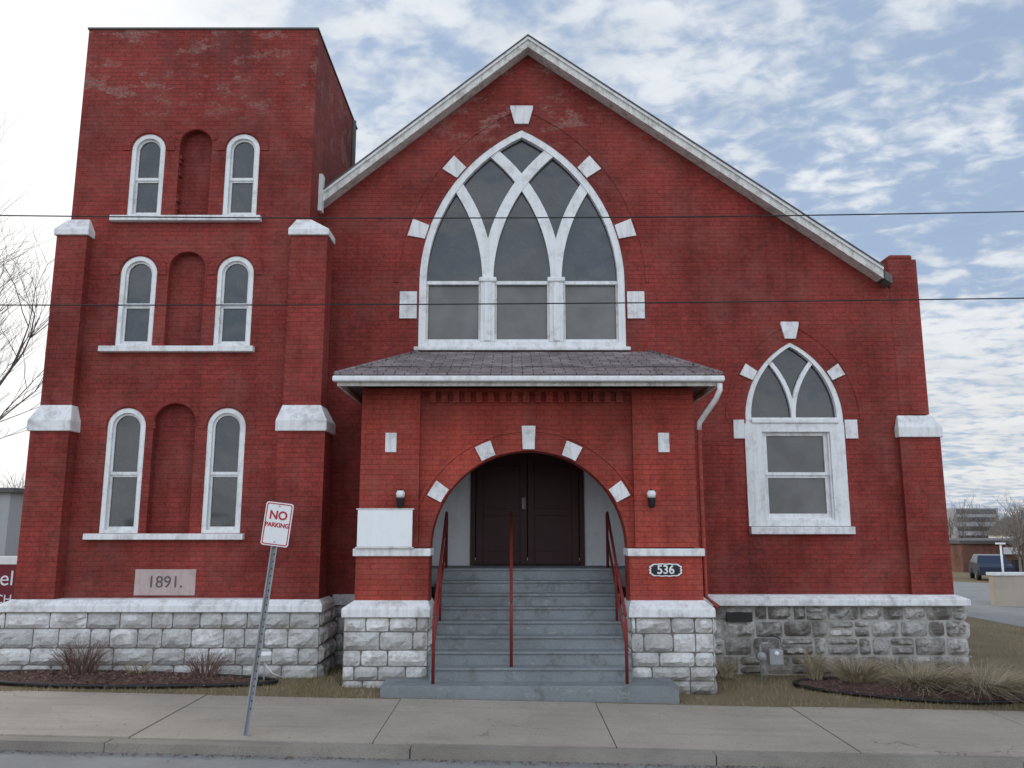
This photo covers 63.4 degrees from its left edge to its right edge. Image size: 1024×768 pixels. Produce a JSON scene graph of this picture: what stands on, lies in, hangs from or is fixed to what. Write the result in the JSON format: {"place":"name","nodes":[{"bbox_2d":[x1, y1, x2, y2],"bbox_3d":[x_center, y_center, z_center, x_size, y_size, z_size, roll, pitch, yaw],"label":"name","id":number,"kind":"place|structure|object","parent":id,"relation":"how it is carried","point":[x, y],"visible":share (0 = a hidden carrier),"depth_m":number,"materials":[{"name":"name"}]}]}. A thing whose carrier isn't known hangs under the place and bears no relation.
{"place":"outdoors","nodes":[
{"label":"outdoors","id":0,"kind":"place"},
{"bbox_2d":[0,606,334,677],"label":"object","id":1,"kind":"object","parent":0,"point":[161,646],"visible":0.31,"depth_m":11.97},
{"bbox_2d":[0,613,318,677],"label":"tower base stone front","id":2,"kind":"object","parent":1,"relation":"attached to","point":[15,644],"visible":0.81,"depth_m":11.91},
{"bbox_2d":[0,596,334,611],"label":"tower water table","id":3,"kind":"object","parent":1,"relation":"on","point":[163,605],"visible":0.94,"depth_m":11.97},
{"bbox_2d":[13,431,77,598],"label":"tower buttress","id":4,"kind":"structure","parent":3,"relation":"on","point":[45,525],"depth_m":12.31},
{"bbox_2d":[27,405,80,432],"bbox_3d":[-6.978,0.555,12.814,0.655,0.410,0.640,0,-10,0],"label":"tower cap","id":5,"kind":"object","parent":4,"relation":"on","point":[54,418],"visible":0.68,"depth_m":12.53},
{"bbox_2d":[270,431,332,598],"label":"tower buttress","id":6,"kind":"structure","parent":3,"relation":"on","point":[303,472],"depth_m":12.34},
{"bbox_2d":[275,405,335,434],"bbox_3d":[-3.178,0.555,12.814,0.775,0.410,0.640,0,-10,0],"label":"tower cap","id":7,"kind":"object","parent":6,"relation":"on","point":[303,418],"visible":0.88,"depth_m":12.52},
{"bbox_2d":[318,607,336,677],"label":"stone foundation wall","id":8,"kind":"structure","parent":1,"relation":"attached to","point":[326,633],"depth_m":12.30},
{"bbox_2d":[149,134,211,532],"bbox_3d":[-5.180,-0.846,13.248,3.240,8.000,0.165,0,-10,0],"label":"tower recess backing","id":9,"kind":"object","parent":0,"point":[173,473],"visible":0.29,"depth_m":13.13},
{"bbox_2d":[63,30,321,597],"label":"tower front wall","id":10,"kind":"structure","parent":0,"point":[219,83],"depth_m":13.28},
{"bbox_2d":[40,235,92,406],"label":"tower buttress","id":11,"kind":"structure","parent":10,"relation":"attached to","point":[65,339],"depth_m":12.89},
{"bbox_2d":[99,408,145,532],"bbox_3d":[-5.940,1.322,12.727,0.586,1.906,0.108,0,-10,0],"label":"tower window casing","id":12,"kind":"object","parent":10,"relation":"attached to","point":[106,480],"visible":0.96,"depth_m":12.67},
{"bbox_2d":[109,477,136,526],"bbox_3d":[-5.940,1.809,12.679,0.442,0.832,0.003,0,-10,0],"label":"tower window glass","id":13,"kind":"object","parent":12,"relation":"in","point":[122,509],"visible":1,"depth_m":12.68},
{"bbox_2d":[113,416,139,471],"bbox_3d":[-5.940,0.927,12.812,0.442,0.952,0.003,0,-10,0],"label":"window pane","id":14,"kind":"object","parent":12,"relation":"in","point":[127,444],"visible":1,"depth_m":12.81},
{"bbox_2d":[97,398,155,427],"bbox_3d":[-5.940,0.452,12.811,0.889,0.467,0.022,0,-10,0],"label":"tower window hood","id":15,"kind":"object","parent":10,"relation":"attached to","point":[141,406],"visible":1,"depth_m":12.81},
{"bbox_2d":[115,256,156,345],"bbox_3d":[-5.940,-1.304,13.183,0.576,1.476,0.108,0,-10,0],"label":"tower window casing","id":16,"kind":"object","parent":10,"relation":"attached to","point":[121,309],"visible":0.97,"depth_m":13.14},
{"bbox_2d":[125,309,149,340],"bbox_3d":[-5.940,-0.922,13.153,0.432,0.618,0.003,0,-10,0],"label":"tower window glass","id":17,"kind":"object","parent":16,"relation":"in","point":[137,323],"visible":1,"depth_m":13.15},
{"bbox_2d":[127,264,151,302],"bbox_3d":[-5.940,-1.593,13.249,0.432,0.738,0.003,0,-10,0],"label":"window pane","id":18,"kind":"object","parent":16,"relation":"in","point":[140,280],"visible":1,"depth_m":13.25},
{"bbox_2d":[127,134,165,214],"bbox_3d":[-5.940,-3.388,13.545,0.546,1.426,0.108,0,-10,0],"label":"tower window casing","id":19,"kind":"object","parent":10,"relation":"attached to","point":[132,184],"visible":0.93,"depth_m":13.50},
{"bbox_2d":[138,142,160,177],"bbox_3d":[-5.940,-3.665,13.609,0.402,0.712,0.003,0,-10,0],"label":"window pane","id":20,"kind":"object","parent":19,"relation":"in","point":[149,163],"visible":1,"depth_m":13.61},
{"bbox_2d":[98,346,254,352],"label":"tower sill","id":21,"kind":"structure","parent":10,"relation":"attached to","point":[176,349],"depth_m":12.89,"materials":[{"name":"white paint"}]},
{"bbox_2d":[109,215,261,221],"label":"tower sill","id":22,"kind":"structure","parent":10,"relation":"attached to","point":[119,219],"depth_m":13.26,"materials":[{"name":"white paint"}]},
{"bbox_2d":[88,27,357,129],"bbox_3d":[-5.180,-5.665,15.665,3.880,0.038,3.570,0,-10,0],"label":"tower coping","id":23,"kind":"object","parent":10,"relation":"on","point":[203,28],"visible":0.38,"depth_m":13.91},
{"bbox_2d":[201,408,245,532],"bbox_3d":[-4.400,1.322,12.727,0.586,1.906,0.108,0,-10,0],"label":"tower window casing","id":24,"kind":"object","parent":10,"relation":"attached to","point":[207,478],"visible":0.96,"depth_m":12.67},
{"bbox_2d":[210,477,237,526],"bbox_3d":[-4.400,1.809,12.679,0.442,0.832,0.003,0,-10,0],"label":"tower window glass","id":25,"kind":"object","parent":24,"relation":"in","point":[223,507],"visible":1,"depth_m":12.68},
{"bbox_2d":[213,416,239,471],"bbox_3d":[-4.400,0.927,12.812,0.442,0.952,0.003,0,-10,0],"label":"window pane","id":26,"kind":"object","parent":24,"relation":"in","point":[226,450],"visible":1,"depth_m":12.81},
{"bbox_2d":[197,398,254,427],"bbox_3d":[-4.400,0.452,12.811,0.889,0.467,0.022,0,-10,0],"label":"tower window hood","id":27,"kind":"object","parent":10,"relation":"attached to","point":[240,406],"visible":1,"depth_m":12.81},
{"bbox_2d":[213,256,253,345],"bbox_3d":[-4.400,-1.304,13.183,0.576,1.476,0.108,0,-10,0],"label":"tower window casing","id":28,"kind":"object","parent":10,"relation":"attached to","point":[225,264],"visible":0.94,"depth_m":13.13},
{"bbox_2d":[222,309,246,340],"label":"tower window glass","id":29,"kind":"object","parent":28,"relation":"in","point":[234,324],"visible":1,"depth_m":13.15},
{"bbox_2d":[224,264,247,302],"bbox_3d":[-4.400,-1.593,13.249,0.432,0.738,0.003,0,-10,0],"label":"window pane","id":30,"kind":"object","parent":28,"relation":"in","point":[236,282],"visible":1,"depth_m":13.25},
{"bbox_2d":[222,134,259,214],"bbox_3d":[-4.400,-3.388,13.545,0.546,1.426,0.108,0,-10,0],"label":"tower window casing","id":31,"kind":"object","parent":10,"relation":"attached to","point":[236,139],"visible":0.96,"depth_m":13.51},
{"bbox_2d":[232,142,253,177],"bbox_3d":[-4.400,-3.665,13.609,0.402,0.712,0.003,0,-10,0],"label":"window pane","id":32,"kind":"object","parent":31,"relation":"in","point":[243,163],"visible":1,"depth_m":13.61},
{"bbox_2d":[283,235,332,407],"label":"tower buttress","id":33,"kind":"structure","parent":10,"relation":"attached to","point":[307,342],"depth_m":12.90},
{"bbox_2d":[342,618,428,687],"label":"porch pier","id":34,"kind":"structure","parent":0,"point":[370,640],"depth_m":11.30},
{"bbox_2d":[341,598,433,617],"bbox_3d":[-1.730,3.155,11.743,1.220,0.220,0.780,0,-10,0],"label":"porch water table","id":35,"kind":"object","parent":34,"relation":"on","point":[389,609],"visible":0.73,"depth_m":11.36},
{"bbox_2d":[0,751,790,767],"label":"road","id":36,"kind":"structure","parent":0,"point":[24,759],"depth_m":7.93,"materials":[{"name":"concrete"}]},
{"bbox_3d":[-24.000,-0.818,8.414,0.320,9.310,1.900,0,-10,0],"label":"utility pole","id":37,"kind":"object","parent":36,"relation":"on","visible":0},
{"bbox_2d":[0,211,1023,305],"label":"power line","id":38,"kind":"object","parent":37,"relation":"attached to","point":[491,218],"visible":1,"depth_m":8.41,"materials":[{"name":"black paint"}]},
{"bbox_2d":[0,691,1023,756],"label":"sidewalk","id":39,"kind":"structure","parent":0,"point":[403,721],"depth_m":9.23,"materials":[{"name":"concrete"}]},
{"bbox_2d":[0,558,1023,718],"bbox_3d":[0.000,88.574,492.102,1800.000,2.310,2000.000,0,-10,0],"label":"ground","id":40,"kind":"structure","parent":0,"point":[724,694],"depth_m":11.27,"materials":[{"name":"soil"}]},
{"bbox_2d":[0,556,16,603],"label":"church name sign","id":41,"kind":"object","parent":40,"relation":"on","point":[7,577],"visible":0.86,"depth_m":13.56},
{"bbox_2d":[0,488,23,555],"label":"warehouse","id":42,"kind":"structure","parent":40,"relation":"on","point":[11,502],"depth_m":54.55,"materials":[{"name":"grey concrete"}]},
{"bbox_2d":[0,104,53,438],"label":"bare tree","id":43,"kind":"object","parent":40,"relation":"on","point":[17,359],"visible":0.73,"depth_m":18.30,"materials":[{"name":"brown plant"}]},
{"bbox_2d":[0,669,278,687],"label":"flower bed","id":44,"kind":"object","parent":40,"relation":"on","point":[88,679],"visible":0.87,"depth_m":11.09,"materials":[{"name":"brown soil"}]},
{"bbox_2d":[26,637,134,674],"bbox_3d":[-5.994,3.748,11.478,1.562,0.572,1.522,0,-10,0],"label":"bare shrub","id":45,"kind":"object","parent":44,"relation":"on","point":[74,665],"visible":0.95,"depth_m":11.38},
{"bbox_2d":[242,501,293,735],"bbox_3d":[-2.599,2.482,8.658,0.304,2.478,0.049,6,-8,7],"label":"no parking sign","id":46,"kind":"object","parent":40,"relation":"on","point":[276,525],"visible":1,"depth_m":8.74,"materials":[{"name":"metal"}]},
{"bbox_2d":[314,42,355,224],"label":"tower side walls","id":47,"kind":"structure","parent":40,"relation":"on","point":[334,140],"depth_m":14.89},
{"bbox_2d":[83,534,244,539],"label":"tower sill","id":48,"kind":"structure","parent":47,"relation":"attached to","point":[163,536],"depth_m":12.39,"materials":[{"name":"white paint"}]},
{"bbox_2d":[134,569,196,594],"bbox_3d":[-5.175,2.961,12.376,0.910,0.380,0.040,0,-10,0],"label":"date stone","id":49,"kind":"object","parent":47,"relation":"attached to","point":[186,579],"visible":1,"depth_m":12.36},
{"bbox_2d":[333,560,625,654],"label":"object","id":50,"kind":"object","parent":40,"relation":"on","point":[434,590],"depth_m":16.67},
{"bbox_2d":[475,469,826,557],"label":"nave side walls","id":51,"kind":"structure","parent":50,"relation":"on","point":[578,494],"depth_m":31.14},
{"bbox_2d":[394,110,511,281],"bbox_3d":[-0.991,-3.289,14.373,2.019,3.159,0.022,0,-10,0],"label":"gothic brick hood","id":52,"kind":"object","parent":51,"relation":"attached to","point":[441,164],"visible":0.99,"depth_m":14.40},
{"bbox_2d":[418,130,625,346],"bbox_3d":[0.170,-2.528,14.319,3.494,3.914,0.130,0,-10,0],"label":"gothic frame","id":53,"kind":"object","parent":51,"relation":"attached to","point":[542,146],"visible":0.98,"depth_m":14.23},
{"bbox_2d":[482,151,552,276],"bbox_3d":[0.130,-2.946,14.380,1.272,2.448,0.081,0,-10,0],"label":"gothic tracery","id":54,"kind":"object","parent":53,"relation":"attached to","point":[535,166],"visible":0.99,"depth_m":14.36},
{"bbox_2d":[456,184,487,274],"bbox_3d":[-0.675,-2.623,14.326,0.708,1.793,0.077,0,-10,0],"label":"gothic tracery","id":55,"kind":"object","parent":54,"relation":"attached to","point":[466,200],"visible":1,"depth_m":14.32,"materials":[{"name":"white paint"}]},
{"bbox_2d":[490,151,555,276],"bbox_3d":[0.210,-2.945,14.386,1.272,2.448,0.069,0,-10,0],"label":"gothic tracery","id":56,"kind":"object","parent":54,"relation":"attached to","point":[506,165],"visible":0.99,"depth_m":14.39,"materials":[{"name":"white paint"}]},
{"bbox_2d":[427,140,616,280],"bbox_3d":[0.170,-3.027,14.448,3.300,2.669,0.005,0,-10,0],"label":"gothic glass","id":57,"kind":"object","parent":53,"relation":"in","point":[522,254],"visible":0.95,"depth_m":14.37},
{"bbox_2d":[428,286,615,338],"bbox_3d":[0.170,-1.187,14.119,3.300,1.070,0.005,0,-10,0],"label":"gothic glass","id":58,"kind":"object","parent":53,"relation":"in","point":[529,321],"visible":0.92,"depth_m":14.12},
{"bbox_2d":[551,184,586,276],"bbox_3d":[1.015,-2.622,14.328,0.708,1.793,0.073,0,-10,0],"label":"gothic tracery","id":59,"kind":"object","parent":53,"relation":"attached to","point":[577,199],"visible":0.99,"depth_m":14.30,"materials":[{"name":"white paint"}]},
{"bbox_2d":[532,110,649,281],"bbox_3d":[1.331,-3.289,14.373,2.019,3.159,0.022,0,-10,0],"label":"gothic brick hood","id":60,"kind":"object","parent":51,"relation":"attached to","point":[602,165],"visible":1,"depth_m":14.40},
{"bbox_2d":[324,48,881,281],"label":"rake soffit","id":61,"kind":"structure","parent":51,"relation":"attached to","point":[648,130],"depth_m":14.40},
{"bbox_2d":[323,34,883,266],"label":"roof edge shingles","id":62,"kind":"object","parent":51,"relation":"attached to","point":[769,191],"visible":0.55,"depth_m":14.22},
{"bbox_2d":[744,423,850,525],"bbox_3d":[4.650,1.473,13.541,1.640,1.670,0.036,0,-10,0],"label":"side window casing","id":63,"kind":"object","parent":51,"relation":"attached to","point":[755,477],"visible":1,"depth_m":13.53,"materials":[{"name":"white paint"}]},
{"bbox_2d":[745,343,849,526],"bbox_3d":[4.670,0.816,13.739,1.614,3.048,0.128,0,-10,0],"label":"side window frame","id":64,"kind":"object","parent":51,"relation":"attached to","point":[816,366],"visible":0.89,"depth_m":13.75,"materials":[{"name":"white paint"}]},
{"bbox_2d":[751,348,834,417],"bbox_3d":[4.670,-0.007,13.909,1.440,1.212,0.005,0,-10,0],"label":"side glass","id":65,"kind":"object","parent":64,"relation":"attached to","point":[769,399],"visible":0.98,"depth_m":13.88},
{"bbox_2d":[766,436,824,471],"bbox_3d":[4.670,1.163,13.685,1.000,0.689,0.004,0,-10,0],"label":"side glass","id":66,"kind":"object","parent":64,"relation":"attached to","point":[794,453],"visible":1,"depth_m":13.68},
{"bbox_2d":[763,432,828,474],"bbox_3d":[4.670,1.151,13.675,1.060,0.710,0.040,0,-10,0],"label":"side sash","id":67,"kind":"object","parent":64,"relation":"attached to","point":[825,451],"visible":1,"depth_m":13.67,"materials":[{"name":"white paint"}]},
{"bbox_2d":[768,478,826,513],"bbox_3d":[4.670,1.837,13.588,1.000,0.670,0.004,0,-10,0],"label":"side glass","id":68,"kind":"object","parent":64,"relation":"attached to","point":[797,495],"visible":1,"depth_m":13.59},
{"bbox_2d":[750,527,855,533],"bbox_3d":[4.675,2.359,13.353,1.670,0.120,0.140,0,-10,0],"label":"side window sill","id":69,"kind":"structure","parent":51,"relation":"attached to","point":[802,530],"depth_m":13.28,"materials":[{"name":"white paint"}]},
{"bbox_2d":[897,437,953,594],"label":"corner buttress","id":70,"kind":"structure","parent":51,"relation":"attached to","point":[928,555],"depth_m":13.34,"materials":[{"name":"brick"}]},
{"bbox_2d":[894,416,942,437],"bbox_3d":[6.670,0.778,14.100,0.720,0.370,1.150,0,-10,0],"label":"corner buttress cap","id":71,"kind":"object","parent":70,"relation":"on","point":[918,426],"visible":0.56,"depth_m":13.54,"materials":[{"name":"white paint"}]},
{"bbox_2d":[882,259,928,415],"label":"corner pier","id":72,"kind":"structure","parent":71,"relation":"on","point":[910,361],"depth_m":13.93,"materials":[{"name":"brick"}]},
{"bbox_2d":[0,736,1023,767],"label":"curb","id":73,"kind":"structure","parent":40,"relation":"on","point":[508,753],"depth_m":8.12,"materials":[{"name":"concrete"}]},
{"bbox_2d":[380,565,679,703],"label":"steps","id":74,"kind":"structure","parent":40,"relation":"on","point":[568,642],"depth_m":11.51,"materials":[{"name":"grey paint"}]},
{"bbox_2d":[431,511,447,683],"bbox_3d":[-1.030,2.970,11.958,0.044,2.278,2.024,0,-10,0],"label":"handrail top","id":75,"kind":"object","parent":74,"relation":"on","point":[445,531],"visible":0.93,"depth_m":11.44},
{"bbox_2d":[605,511,628,683],"bbox_3d":[1.500,2.970,11.958,0.044,2.278,2.024,0,-10,0],"label":"handrail top","id":76,"kind":"object","parent":74,"relation":"on","point":[609,530],"visible":0.93,"depth_m":11.49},
{"bbox_2d":[714,606,967,675],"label":"stone foundation wall","id":77,"kind":"structure","parent":40,"relation":"on","point":[871,637],"depth_m":12.96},
{"bbox_2d":[704,594,970,605],"bbox_3d":[4.930,3.500,13.612,4.460,0.160,1.380,0,-10,0],"label":"nave water table","id":78,"kind":"object","parent":77,"relation":"on","point":[828,600],"visible":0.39,"depth_m":12.93,"materials":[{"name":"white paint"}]},
{"bbox_2d":[713,606,969,676],"bbox_3d":[4.928,4.097,12.885,4.384,1.233,0.115,0,-10,0],"label":"nave base stone","id":79,"kind":"object","parent":40,"relation":"on","point":[930,646],"visible":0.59,"depth_m":12.93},
{"bbox_2d":[793,677,1023,703],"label":"flower bed","id":80,"kind":"object","parent":40,"relation":"on","point":[831,684],"visible":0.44,"depth_m":11.31,"materials":[{"name":"brown soil"}]},
{"bbox_2d":[798,653,922,682],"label":"dry ornamental grass","id":81,"kind":"object","parent":80,"relation":"on","point":[842,671],"depth_m":11.96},
{"bbox_2d":[793,655,1022,700],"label":"dry ornamental grass","id":82,"kind":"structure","parent":80,"relation":"on","point":[901,677],"depth_m":11.76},
{"bbox_2d":[839,657,1023,704],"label":"dry ornamental grass","id":83,"kind":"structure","parent":80,"relation":"on","point":[1014,689],"depth_m":11.66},
{"bbox_2d":[947,508,998,537],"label":"office building","id":84,"kind":"structure","parent":40,"relation":"on","point":[972,518],"depth_m":148.00,"materials":[{"name":"grey concrete"}]},
{"bbox_2d":[945,492,1023,537],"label":"distant treeline","id":85,"kind":"object","parent":40,"relation":"on","point":[951,530],"visible":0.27,"depth_m":100.82,"materials":[{"name":"brown plant"}]},
{"bbox_2d":[949,538,1023,571],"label":"brick storefront","id":86,"kind":"object","parent":40,"relation":"on","point":[963,551],"visible":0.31,"depth_m":60.81,"materials":[{"name":"brown brick"}]},
{"bbox_2d":[953,582,1023,626],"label":"parking lot","id":87,"kind":"structure","parent":40,"relation":"on","point":[978,596],"depth_m":27.27,"materials":[{"name":"asphalt"}]},
{"bbox_2d":[969,554,1013,579],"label":"parked car","id":88,"kind":"object","parent":40,"relation":"on","point":[980,564],"visible":0.69,"depth_m":47.86,"materials":[{"name":"blue paint"}]},
{"bbox_2d":[970,496,1023,571],"bbox_3d":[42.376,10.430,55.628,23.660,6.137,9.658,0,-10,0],"label":"bare tree","id":89,"kind":"object","parent":40,"relation":"on","point":[1017,524],"visible":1,"depth_m":55.28,"materials":[{"name":"brown plant"}]},
{"bbox_2d":[988,575,1023,606],"bbox_3d":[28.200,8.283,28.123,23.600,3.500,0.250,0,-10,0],"label":"wall","id":90,"kind":"structure","parent":40,"relation":"on","point":[1006,590],"depth_m":28.22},
{"bbox_3d":[0.230,2.612,12.995,3.778,4.500,1.899,0,-10,0],"label":"porch","id":91,"kind":"object","parent":40,"relation":"on","visible":0},
{"bbox_2d":[470,467,584,564],"bbox_3d":[0.260,1.906,14.087,1.920,2.296,0.090,0,-10,0],"label":"door casing","id":92,"kind":"object","parent":91,"relation":"attached to","point":[581,518],"depth_m":13.99,"materials":[{"name":"red paint"}]},
{"bbox_2d":[483,453,519,550],"bbox_3d":[-0.177,1.949,14.120,0.865,2.190,0.050,0,-10,0],"label":"door leaf","id":93,"kind":"object","parent":92,"relation":"attached to","point":[501,490],"visible":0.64,"depth_m":14.08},
{"bbox_2d":[476,453,526,563],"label":"door rails","id":94,"kind":"object","parent":93,"relation":"attached to","point":[495,557],"depth_m":14.03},
{"bbox_2d":[527,453,571,550],"bbox_3d":[0.698,1.949,14.120,0.865,2.190,0.050,0,-10,0],"label":"door leaf","id":95,"kind":"object","parent":92,"relation":"attached to","point":[553,491],"visible":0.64,"depth_m":14.08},
{"bbox_2d":[527,453,578,563],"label":"door rails","id":96,"kind":"object","parent":95,"relation":"attached to","point":[553,557],"depth_m":14.03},
{"bbox_2d":[697,430,719,608],"bbox_3d":[2.772,1.886,11.720,0.247,2.507,0.066,-9,-13,41],"label":"downspout","id":97,"kind":"object","parent":91,"relation":"attached to","point":[702,513],"visible":1,"depth_m":11.76,"materials":[{"name":"red paint"}]},
{"bbox_2d":[0,0,1023,518],"label":"sky","id":98,"kind":"structure","parent":0,"point":[829,106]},
{"bbox_2d":[335,352,721,374],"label":"porch roof shingles","id":99,"kind":"object","parent":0,"point":[639,362],"visible":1,"depth_m":12.36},
{"bbox_2d":[432,471,624,565],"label":"porch back wall","id":100,"kind":"structure","parent":0,"point":[598,504],"depth_m":13.99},
{"bbox_2d":[337,382,719,405],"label":"porch fascia","id":101,"kind":"structure","parent":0,"point":[356,398],"depth_m":11.61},
{"bbox_2d":[332,376,724,381],"bbox_3d":[0.230,-0.073,11.565,5.460,0.080,0.105,0,-10,0],"label":"porch gutter","id":102,"kind":"object","parent":101,"relation":"attached to","point":[528,378],"visible":1,"depth_m":11.52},
{"bbox_2d":[413,392,694,600],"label":"porch front wall","id":103,"kind":"structure","parent":0,"point":[450,428],"depth_m":12.08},
{"bbox_2d":[418,432,634,546],"bbox_3d":[0.240,1.511,11.910,3.339,1.642,0.035,0,-10,0],"label":"porch arch ring","id":104,"kind":"object","parent":103,"relation":"attached to","point":[460,466],"visible":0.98,"depth_m":11.94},
{"bbox_2d":[430,392,622,402],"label":"porch dentils","id":105,"kind":"object","parent":103,"relation":"attached to","point":[549,397],"visible":1,"depth_m":12.07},
{"bbox_2d":[419,429,633,506],"bbox_3d":[0.240,1.455,11.914,3.446,1.641,0.045,0,-10,0],"label":"porch arch outer ring","id":106,"kind":"object","parent":103,"relation":"attached to","point":[586,445],"visible":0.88,"depth_m":11.98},
{"bbox_2d":[421,388,631,391],"bbox_3d":[0.205,0.092,12.112,3.070,0.038,0.099,0,-10,0],"label":"porch cornice course","id":107,"kind":"object","parent":103,"relation":"attached to","point":[526,389],"visible":1,"depth_m":12.06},
{"bbox_2d":[346,386,709,399],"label":"porch soffit","id":108,"kind":"structure","parent":103,"relation":"attached to","point":[358,391],"depth_m":12.13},
{"bbox_2d":[323,55,910,597],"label":"nave front wall","id":109,"kind":"structure","parent":0,"point":[703,243],"depth_m":14.03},
{"bbox_2d":[414,347,630,350],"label":"gothic sill","id":110,"kind":"structure","parent":109,"relation":"attached to","point":[523,348],"depth_m":13.81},
{"bbox_2d":[323,40,883,278],"bbox_3d":[1.475,-3.905,14.218,9.450,4.350,0.040,0,-10,0],"label":"rake board","id":111,"kind":"object","parent":109,"relation":"attached to","point":[645,120],"visible":0.87,"depth_m":14.24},
{"bbox_2d":[323,36,883,269],"bbox_3d":[1.475,-3.999,14.239,9.450,4.268,0.110,0,-10,0],"label":"rake moulding","id":112,"kind":"object","parent":111,"relation":"attached to","point":[829,233],"visible":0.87,"depth_m":14.23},
{"bbox_2d":[629,618,715,694],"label":"porch pier","id":113,"kind":"structure","parent":0,"point":[701,676],"depth_m":11.30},
{"bbox_2d":[621,597,715,617],"bbox_3d":[2.195,3.155,11.743,1.190,0.220,0.780,0,-10,0],"label":"porch water table","id":114,"kind":"object","parent":113,"relation":"on","point":[669,609],"visible":0.83,"depth_m":11.37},
{"bbox_2d":[355,556,703,600],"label":"porch piers","id":115,"kind":"structure","parent":114,"relation":"on","point":[391,577],"depth_m":11.57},
{"bbox_2d":[353,548,704,555],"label":"porch imposts","id":116,"kind":"object","parent":115,"relation":"on","point":[626,551],"visible":0.98,"depth_m":11.60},
{"bbox_2d":[359,388,698,546],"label":"porch pilasters","id":117,"kind":"object","parent":116,"relation":"on","point":[670,519],"visible":0.93,"depth_m":11.88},
{"bbox_2d":[357,510,412,546],"bbox_3d":[-1.785,2.026,11.640,0.770,0.510,0.030,0,-10,0],"label":"notice board panel","id":118,"kind":"object","parent":117,"relation":"attached to","point":[384,528],"visible":1,"depth_m":11.62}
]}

